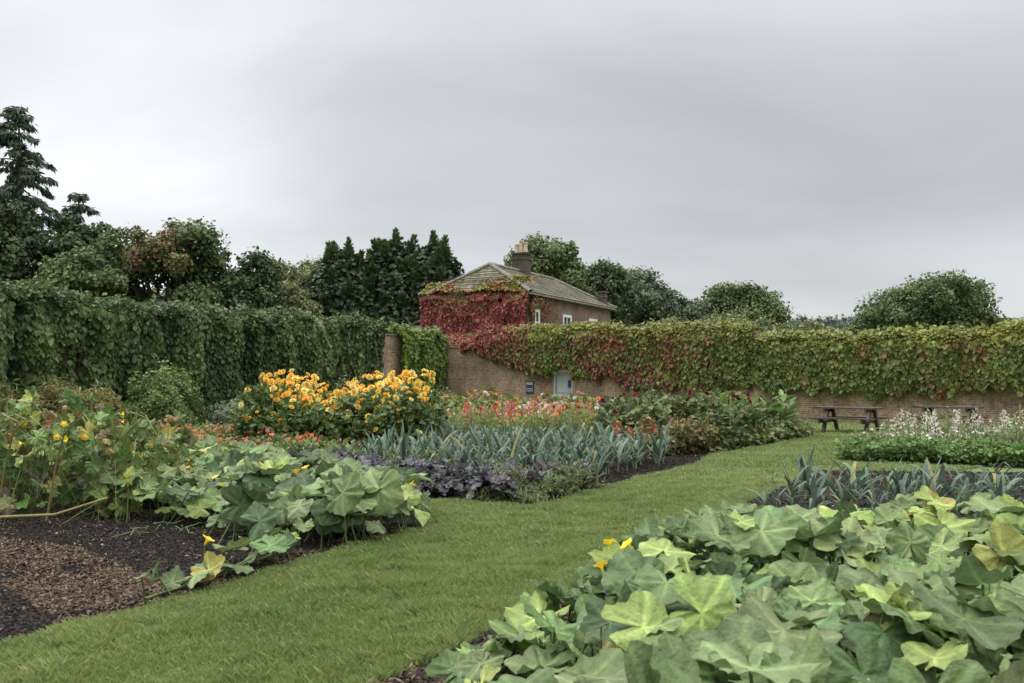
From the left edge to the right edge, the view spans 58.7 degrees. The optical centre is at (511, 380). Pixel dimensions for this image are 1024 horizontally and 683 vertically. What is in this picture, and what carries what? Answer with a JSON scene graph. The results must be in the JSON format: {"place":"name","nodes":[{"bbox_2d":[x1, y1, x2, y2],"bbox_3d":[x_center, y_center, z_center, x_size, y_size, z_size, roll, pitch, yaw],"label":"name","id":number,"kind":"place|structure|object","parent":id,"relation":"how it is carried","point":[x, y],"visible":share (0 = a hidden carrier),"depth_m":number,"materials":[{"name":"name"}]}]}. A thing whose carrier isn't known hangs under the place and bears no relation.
{"place":"outdoors","nodes":[
{"label":"outdoors","id":0,"kind":"place"},
{"bbox_2d":[298,280,308,288],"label":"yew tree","id":1,"kind":"object","parent":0,"point":[302,283],"visible":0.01,"depth_m":71.46,"materials":[{"name":"green plant"}]},
{"bbox_2d":[406,320,428,327],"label":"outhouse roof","id":2,"kind":"structure","parent":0,"point":[417,322],"depth_m":58.82,"materials":[{"name":"grey stone"}]},
{"bbox_2d":[0,0,1023,321],"label":"sky","id":3,"kind":"structure","parent":0,"point":[825,155],"materials":[{"name":"grey"}]},
{"bbox_2d":[0,421,1023,682],"bbox_3d":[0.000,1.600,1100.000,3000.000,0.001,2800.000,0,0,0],"label":"ground","id":4,"kind":"structure","parent":0,"point":[1001,469],"depth_m":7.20,"materials":[{"name":"green plant"}]},
{"bbox_2d":[0,378,31,424],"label":"brown shrub","id":5,"kind":"object","parent":4,"relation":"on","point":[4,399],"visible":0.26,"depth_m":26.13,"materials":[{"name":"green plant"}]},
{"bbox_2d":[0,189,59,284],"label":"dark tree","id":6,"kind":"object","parent":4,"relation":"on","point":[17,251],"visible":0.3,"depth_m":51.99,"materials":[{"name":"green plant"}]},
{"bbox_2d":[0,104,67,272],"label":"spruce tree","id":7,"kind":"object","parent":4,"relation":"on","point":[20,176],"visible":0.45,"depth_m":54.48,"materials":[{"name":"green plant"}]},
{"bbox_2d":[19,375,88,434],"bbox_3d":[-13.429,0.844,27.013,2.676,1.990,2.708,0,0,0],"label":"brown shrub","id":8,"kind":"object","parent":4,"relation":"on","point":[49,399],"visible":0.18,"depth_m":26.54,"materials":[{"name":"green plant"}]},
{"bbox_2d":[15,245,133,306],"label":"mixed tree","id":9,"kind":"object","parent":4,"relation":"on","point":[111,282],"visible":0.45,"depth_m":49.02,"materials":[{"name":"green plant"}]},
{"bbox_2d":[57,192,102,243],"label":"spruce tree","id":10,"kind":"object","parent":4,"relation":"on","point":[78,211],"visible":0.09,"depth_m":57.87,"materials":[{"name":"green plant"}]},
{"bbox_2d":[25,212,142,299],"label":"dark tree","id":11,"kind":"object","parent":4,"relation":"on","point":[70,237],"visible":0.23,"depth_m":53.92,"materials":[{"name":"green plant"}]},
{"bbox_2d":[49,379,131,436],"bbox_3d":[-11.820,0.876,25.560,2.205,1.901,2.109,0,0,0],"label":"brown shrub","id":12,"kind":"object","parent":4,"relation":"on","point":[104,398],"visible":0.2,"depth_m":25.53,"materials":[{"name":"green plant"}]},
{"bbox_2d":[96,216,239,309],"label":"mixed tree","id":13,"kind":"object","parent":4,"relation":"on","point":[177,258],"visible":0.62,"depth_m":52.54,"materials":[{"name":"green plant"}]},
{"bbox_2d":[0,465,421,640],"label":"soil bed","id":14,"kind":"object","parent":4,"relation":"on","point":[145,510],"visible":0.09,"depth_m":9.31,"materials":[{"name":"brown soil"}]},
{"bbox_2d":[0,386,198,526],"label":"withered squash plant","id":15,"kind":"object","parent":14,"relation":"on","point":[104,432],"visible":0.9,"depth_m":10.93,"materials":[{"name":"green plant"}]},
{"bbox_2d":[111,520,298,599],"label":"pumpkin vines","id":16,"kind":"object","parent":14,"relation":"on","point":[186,585],"visible":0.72,"depth_m":9.03,"materials":[{"name":"green plant"}]},
{"bbox_2d":[0,511,420,642],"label":"soil clods","id":17,"kind":"object","parent":14,"relation":"on","point":[186,538],"visible":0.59,"depth_m":8.65,"materials":[{"name":"brown dark soil"}]},
{"bbox_2d":[63,435,438,596],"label":"pumpkin plants","id":18,"kind":"object","parent":14,"relation":"on","point":[268,490],"visible":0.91,"depth_m":9.50,"materials":[{"name":"green plant"}]},
{"bbox_2d":[0,512,571,682],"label":"bark chips","id":19,"kind":"object","parent":14,"relation":"on","point":[130,591],"visible":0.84,"depth_m":7.12,"materials":[{"name":"brown wood"}]},
{"bbox_2d":[6,309,435,421],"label":"garden wall","id":20,"kind":"structure","parent":4,"relation":"on","point":[392,350],"depth_m":45.28,"materials":[{"name":"brick"}]},
{"bbox_2d":[0,277,390,416],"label":"green creeper","id":21,"kind":"object","parent":20,"relation":"attached to","point":[116,352],"visible":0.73,"depth_m":32.81,"materials":[{"name":"green plant"}]},
{"bbox_2d":[388,322,450,396],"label":"green creeper","id":22,"kind":"object","parent":20,"relation":"attached to","point":[429,345],"visible":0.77,"depth_m":47.63,"materials":[{"name":"green plant"}]},
{"bbox_2d":[205,395,242,425],"bbox_3d":[-9.799,1.074,32.959,2.511,1.210,2.593,0,0,-45],"label":"grey shrub","id":23,"kind":"object","parent":4,"relation":"on","point":[219,413],"visible":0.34,"depth_m":32.34,"materials":[{"name":"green plant"}]},
{"bbox_2d":[203,246,289,314],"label":"mixed tree","id":24,"kind":"object","parent":4,"relation":"on","point":[257,287],"visible":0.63,"depth_m":54.99,"materials":[{"name":"green plant"}]},
{"bbox_2d":[146,287,419,323],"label":"tree belt","id":25,"kind":"object","parent":4,"relation":"on","point":[383,317],"depth_m":66.92,"materials":[{"name":"green plant"}]},
{"bbox_2d":[276,259,310,290],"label":"pale tree","id":26,"kind":"object","parent":4,"relation":"on","point":[291,277],"visible":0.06,"depth_m":71.19,"materials":[{"name":"green plant"}]},
{"bbox_2d":[268,279,323,325],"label":"pale tree","id":27,"kind":"object","parent":4,"relation":"on","point":[297,301],"visible":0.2,"depth_m":63.08,"materials":[{"name":"green plant"}]},
{"bbox_2d":[289,255,322,280],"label":"pale tree","id":28,"kind":"object","parent":4,"relation":"on","point":[309,265],"visible":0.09,"depth_m":80.40,"materials":[{"name":"green plant"}]},
{"bbox_2d":[299,236,392,322],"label":"yew tree","id":29,"kind":"object","parent":4,"relation":"on","point":[333,286],"visible":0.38,"depth_m":68.14,"materials":[{"name":"green plant"}]},
{"bbox_2d":[349,227,421,333],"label":"yew tree","id":30,"kind":"object","parent":4,"relation":"on","point":[388,264],"visible":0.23,"depth_m":69.53,"materials":[{"name":"green plant"}]},
{"bbox_2d":[391,229,464,323],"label":"yew tree","id":31,"kind":"object","parent":4,"relation":"on","point":[435,259],"visible":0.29,"depth_m":69.31,"materials":[{"name":"green plant"}]},
{"bbox_2d":[435,387,456,399],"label":"shrub","id":32,"kind":"object","parent":4,"relation":"on","point":[446,392],"visible":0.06,"depth_m":44.44,"materials":[{"name":"green plant"}]},
{"bbox_2d":[444,344,447,391],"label":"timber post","id":33,"kind":"object","parent":4,"relation":"on","point":[445,382],"visible":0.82,"depth_m":49.38,"materials":[{"name":"brown wood"}]},
{"bbox_2d":[462,382,510,397],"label":"shrub","id":34,"kind":"object","parent":4,"relation":"on","point":[480,392],"visible":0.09,"depth_m":45.59,"materials":[{"name":"green plant"}]},
{"bbox_2d":[449,295,609,371],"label":"walls","id":35,"kind":"structure","parent":4,"relation":"on","point":[581,313],"depth_m":59.79,"materials":[{"name":"brick"}]},
{"bbox_2d":[418,274,563,346],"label":"red creeper","id":36,"kind":"object","parent":35,"relation":"attached to","point":[476,309],"visible":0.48,"depth_m":55.05,"materials":[{"name":"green plant"}]},
{"bbox_2d":[420,262,616,310],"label":"roof","id":37,"kind":"structure","parent":35,"relation":"on","point":[543,286],"depth_m":57.29,"materials":[{"name":"stone"}]},
{"bbox_2d":[511,252,531,274],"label":"chimney","id":38,"kind":"object","parent":37,"relation":"on","point":[521,261],"visible":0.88,"depth_m":60.66,"materials":[{"name":"brick"}]},
{"bbox_2d":[515,240,527,251],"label":"chimney pots","id":39,"kind":"object","parent":38,"relation":"on","point":[519,247],"visible":0.94,"depth_m":60.90,"materials":[{"name":"beige ceramic"}]},
{"bbox_2d":[597,291,608,306],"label":"chimney","id":40,"kind":"object","parent":37,"relation":"on","point":[602,297],"visible":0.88,"depth_m":65.61,"materials":[{"name":"brick"}]},
{"bbox_2d":[535,309,596,328],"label":"window frames","id":41,"kind":"structure","parent":35,"relation":"attached to","point":[564,315],"depth_m":58.57,"materials":[{"name":"white wood"}]},
{"bbox_2d":[534,312,594,325],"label":"window glass","id":42,"kind":"object","parent":41,"relation":"in","point":[566,321],"visible":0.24,"depth_m":59.00,"materials":[{"name":"grey glass"}]},
{"bbox_2d":[535,307,597,318],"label":"sills and lintels","id":43,"kind":"structure","parent":35,"relation":"attached to","point":[571,313],"depth_m":59.63,"materials":[{"name":"stone"}]},
{"bbox_2d":[503,231,597,296],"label":"oak tree","id":44,"kind":"object","parent":4,"relation":"on","point":[548,259],"visible":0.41,"depth_m":82.35,"materials":[{"name":"green plant"}]},
{"bbox_2d":[554,370,572,396],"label":"frame","id":45,"kind":"object","parent":4,"relation":"on","point":[555,383],"visible":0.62,"depth_m":44.60,"materials":[{"name":"paint"}]},
{"bbox_2d":[557,372,570,397],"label":"door leaf","id":46,"kind":"object","parent":45,"relation":"attached to","point":[563,384],"visible":0.43,"depth_m":44.52,"materials":[{"name":"paint"}]},
{"bbox_2d":[572,256,642,329],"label":"oak tree","id":47,"kind":"object","parent":4,"relation":"on","point":[612,280],"visible":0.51,"depth_m":89.60,"materials":[{"name":"green plant"}]},
{"bbox_2d":[421,425,810,504],"bbox_3d":[-0.283,1.588,27.473,16.880,0.001,27.532,0,0,30],"label":"soil bed","id":48,"kind":"object","parent":4,"relation":"on","point":[438,492],"visible":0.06,"depth_m":16.19,"materials":[{"name":"brown soil"}]},
{"bbox_2d":[131,420,365,458],"bbox_3d":[-6.459,1.304,19.905,4.661,0.772,9.347,0,0,-25],"label":"zinnia bed","id":49,"kind":"object","parent":48,"relation":"on","point":[277,441],"visible":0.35,"depth_m":17.57,"materials":[{"name":"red plant"}]},
{"bbox_2d":[224,394,432,458],"bbox_3d":[-3.671,0.980,18.358,4.161,1.423,1.152,0,0,5],"label":"orange dahlia front","id":50,"kind":"object","parent":48,"relation":"on","point":[332,419],"visible":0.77,"depth_m":18.10,"materials":[{"name":"green plant"}]},
{"bbox_2d":[222,368,452,456],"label":"orange dahlia plants","id":51,"kind":"object","parent":48,"relation":"on","point":[361,398],"visible":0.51,"depth_m":18.79,"materials":[{"name":"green plant"}]},
{"bbox_2d":[291,441,519,487],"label":"fringe herbs","id":52,"kind":"object","parent":48,"relation":"on","point":[393,455],"visible":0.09,"depth_m":14.47,"materials":[{"name":"green plant"}]},
{"bbox_2d":[287,445,594,499],"bbox_3d":[-2.408,1.351,14.507,7.439,0.542,2.553,0,0,35],"label":"purple kale row","id":53,"kind":"object","parent":48,"relation":"on","point":[443,476],"visible":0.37,"depth_m":12.60,"materials":[{"name":"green plant"}]},
{"bbox_2d":[331,413,679,483],"bbox_3d":[0.139,1.185,17.522,6.097,1.079,7.737,0,0,10],"label":"leek bed","id":54,"kind":"object","parent":48,"relation":"on","point":[495,444],"visible":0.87,"depth_m":16.12,"materials":[{"name":"green plant"}]},
{"bbox_2d":[443,402,599,437],"bbox_3d":[0.817,1.166,25.084,5.750,1.164,6.049,0,0,0],"label":"salvia border","id":55,"kind":"object","parent":48,"relation":"on","point":[584,415],"visible":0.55,"depth_m":23.23,"materials":[{"name":"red plant"}]},
{"bbox_2d":[440,389,602,413],"bbox_3d":[0.770,1.028,32.238,9.912,1.422,9.835,0,0,0],"label":"red begonia border","id":56,"kind":"object","parent":48,"relation":"on","point":[456,403],"visible":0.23,"depth_m":29.83,"materials":[{"name":"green plant"}]},
{"bbox_2d":[444,396,598,431],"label":"celosia plumes","id":57,"kind":"object","parent":48,"relation":"on","point":[510,408],"visible":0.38,"depth_m":25.00,"materials":[{"name":"red plant"}]},
{"bbox_2d":[470,456,606,502],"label":"fringe herbs","id":58,"kind":"object","parent":48,"relation":"on","point":[532,495],"visible":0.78,"depth_m":12.28,"materials":[{"name":"green plant"}]},
{"bbox_2d":[480,396,801,418],"bbox_3d":[3.461,1.177,33.096,6.135,1.187,15.909,0,0,-33],"label":"back border foliage","id":59,"kind":"object","parent":48,"relation":"on","point":[549,399],"visible":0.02,"depth_m":32.83,"materials":[{"name":"green plant"}]},
{"bbox_2d":[272,392,1020,441],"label":"garden stakes","id":60,"kind":"object","parent":48,"relation":"on","point":[756,417],"visible":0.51,"depth_m":19.19,"materials":[{"name":"brown wood"}]},
{"bbox_2d":[610,415,702,451],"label":"celosia plumes","id":61,"kind":"object","parent":48,"relation":"on","point":[618,429],"visible":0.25,"depth_m":19.66,"materials":[{"name":"red plant"}]},
{"bbox_2d":[591,379,763,448],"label":"dark dahlia plants","id":62,"kind":"object","parent":48,"relation":"on","point":[662,405],"visible":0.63,"depth_m":21.39,"materials":[{"name":"green plant"}]},
{"bbox_2d":[625,414,732,454],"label":"bronze shrubs","id":63,"kind":"object","parent":48,"relation":"on","point":[696,437],"visible":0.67,"depth_m":19.56,"materials":[{"name":"green plant"}]},
{"bbox_2d":[711,389,804,431],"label":"canna lilies","id":64,"kind":"object","parent":48,"relation":"on","point":[772,412],"visible":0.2,"depth_m":24.86,"materials":[{"name":"green plant"}]},
{"bbox_2d":[716,416,818,450],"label":"border edging plants","id":65,"kind":"object","parent":48,"relation":"on","point":[779,430],"visible":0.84,"depth_m":23.17,"materials":[{"name":"green plant"}]},
{"bbox_2d":[625,265,689,331],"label":"oak tree","id":66,"kind":"object","parent":4,"relation":"on","point":[654,297],"visible":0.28,"depth_m":96.86,"materials":[{"name":"green plant"}]},
{"bbox_2d":[627,316,699,332],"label":"pale shrub","id":67,"kind":"object","parent":4,"relation":"on","point":[671,320],"visible":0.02,"depth_m":57.16,"materials":[{"name":"green plant"}]},
{"bbox_2d":[666,289,718,327],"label":"oak tree","id":68,"kind":"object","parent":4,"relation":"on","point":[696,309],"visible":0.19,"depth_m":105.48,"materials":[{"name":"green plant"}]},
{"bbox_2d":[386,470,1023,682],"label":"soil bed","id":69,"kind":"object","parent":4,"relation":"on","point":[507,671],"visible":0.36,"depth_m":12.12,"materials":[{"name":"brown soil"}]},
{"bbox_2d":[425,485,1023,682],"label":"pumpkin plants","id":70,"kind":"object","parent":69,"relation":"on","point":[707,594],"visible":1,"depth_m":4.45,"materials":[{"name":"green plant"}]},
{"bbox_2d":[592,537,631,649],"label":"pumpkin flowers","id":71,"kind":"object","parent":70,"relation":"attached to","point":[599,564],"visible":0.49,"depth_m":5.61,"materials":[{"name":"yellow plant"}]},
{"bbox_2d":[736,446,1023,515],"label":"leek bed","id":72,"kind":"object","parent":69,"relation":"on","point":[927,476],"visible":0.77,"depth_m":10.92,"materials":[{"name":"green plant"}]},
{"bbox_2d":[686,306,782,335],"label":"pale shrub","id":73,"kind":"object","parent":4,"relation":"on","point":[765,326],"visible":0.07,"depth_m":56.41,"materials":[{"name":"green plant"}]},
{"bbox_2d":[447,331,1023,425],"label":"garden wall","id":74,"kind":"structure","parent":4,"relation":"on","point":[467,369],"depth_m":36.39,"materials":[{"name":"brick"}]},
{"bbox_2d":[526,381,533,392],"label":"wall sign","id":75,"kind":"object","parent":74,"relation":"attached to","point":[529,386],"visible":1,"depth_m":45.60,"materials":[{"name":"blue metal"}]},
{"bbox_2d":[459,317,1023,402],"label":"virginia creeper","id":76,"kind":"object","parent":74,"relation":"attached to","point":[953,362],"visible":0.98,"depth_m":36.76,"materials":[{"name":"green plant"}]},
{"bbox_2d":[697,280,797,326],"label":"oak tree","id":77,"kind":"object","parent":4,"relation":"on","point":[753,302],"visible":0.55,"depth_m":107.32,"materials":[{"name":"green plant"}]},
{"bbox_2d":[764,316,837,341],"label":"pale shrub","id":78,"kind":"object","parent":4,"relation":"on","point":[814,324],"visible":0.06,"depth_m":54.82,"materials":[{"name":"green plant"}]},
{"bbox_2d":[791,314,852,337],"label":"distant tree","id":79,"kind":"object","parent":4,"relation":"on","point":[837,323],"visible":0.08,"depth_m":176.58,"materials":[{"name":"green plant"}]},
{"bbox_2d":[824,314,865,330],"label":"distant tree","id":80,"kind":"object","parent":4,"relation":"on","point":[849,319],"visible":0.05,"depth_m":191.14,"materials":[{"name":"green plant"}]},
{"bbox_2d":[836,269,1010,340],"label":"oak tree","id":81,"kind":"object","parent":4,"relation":"on","point":[940,300],"visible":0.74,"depth_m":86.21,"materials":[{"name":"green plant"}]},
{"bbox_2d":[841,457,1023,467],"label":"soil bed","id":82,"kind":"object","parent":4,"relation":"on","point":[955,463],"visible":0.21,"depth_m":17.35,"materials":[{"name":"brown soil"}]},
{"bbox_2d":[831,433,1023,465],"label":"parsley row","id":83,"kind":"object","parent":82,"relation":"on","point":[975,450],"visible":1,"depth_m":17.47,"materials":[{"name":"green plant"}]},
{"bbox_2d":[844,407,1023,442],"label":"white cosmos bed","id":84,"kind":"object","parent":82,"relation":"on","point":[994,433],"visible":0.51,"depth_m":20.30,"materials":[{"name":"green plant"}]},
{"bbox_2d":[890,408,1023,436],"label":"white astilbe plumes","id":85,"kind":"object","parent":84,"relation":"attached to","point":[953,428],"visible":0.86,"depth_m":21.27,"materials":[{"name":"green plant"}]},
{"bbox_2d":[1009,408,1023,441],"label":"yellow green shrub","id":86,"kind":"object","parent":82,"relation":"on","point":[1017,415],"visible":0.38,"depth_m":21.98,"materials":[{"name":"green plant"}]},
{"bbox_2d":[38,419,1001,446],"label":"lawn","id":87,"kind":"structure","parent":0,"point":[830,424],"depth_m":31.36,"materials":[{"name":"green plant"}]},
{"bbox_2d":[115,360,206,425],"bbox_3d":[-11.637,0.510,30.015,2.855,2.365,2.828,0,0,0],"label":"round shrub","id":88,"kind":"object","parent":87,"relation":"on","point":[157,396],"visible":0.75,"depth_m":29.42,"materials":[{"name":"green plant"}]},
{"bbox_2d":[329,375,357,395],"bbox_3d":[-6.872,0.725,37.163,2.636,1.885,2.928,0,0,0],"label":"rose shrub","id":89,"kind":"object","parent":87,"relation":"on","point":[341,385],"visible":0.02,"depth_m":37.03,"materials":[{"name":"green plant"}]},
{"bbox_2d":[808,406,888,433],"bbox_3d":[10.200,1.216,27.600,1.900,0.802,1.600,0,0,38],"label":"picnic table","id":90,"kind":"object","parent":87,"relation":"on","point":[868,419],"visible":0.91,"depth_m":27.41,"materials":[{"name":"brown wood"}]},
{"bbox_2d":[908,406,987,431],"bbox_3d":[13.600,1.216,28.400,1.900,0.802,1.600,0,0,42],"label":"picnic table","id":91,"kind":"object","parent":87,"relation":"on","point":[968,410],"visible":0.66,"depth_m":28.21,"materials":[{"name":"brown wood"}]},
{"bbox_2d":[308,473,786,560],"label":"lawn","id":92,"kind":"structure","parent":0,"point":[511,524],"depth_m":10.42,"materials":[{"name":"green plant"}]},
{"bbox_2d":[640,427,985,485],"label":"lawn","id":93,"kind":"structure","parent":0,"point":[768,462],"depth_m":17.25,"materials":[{"name":"green plant"}]},
{"bbox_2d":[986,316,1023,331],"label":"oak tree","id":94,"kind":"object","parent":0,"point":[1010,319],"depth_m":87.84,"materials":[{"name":"green plant"}]}
]}

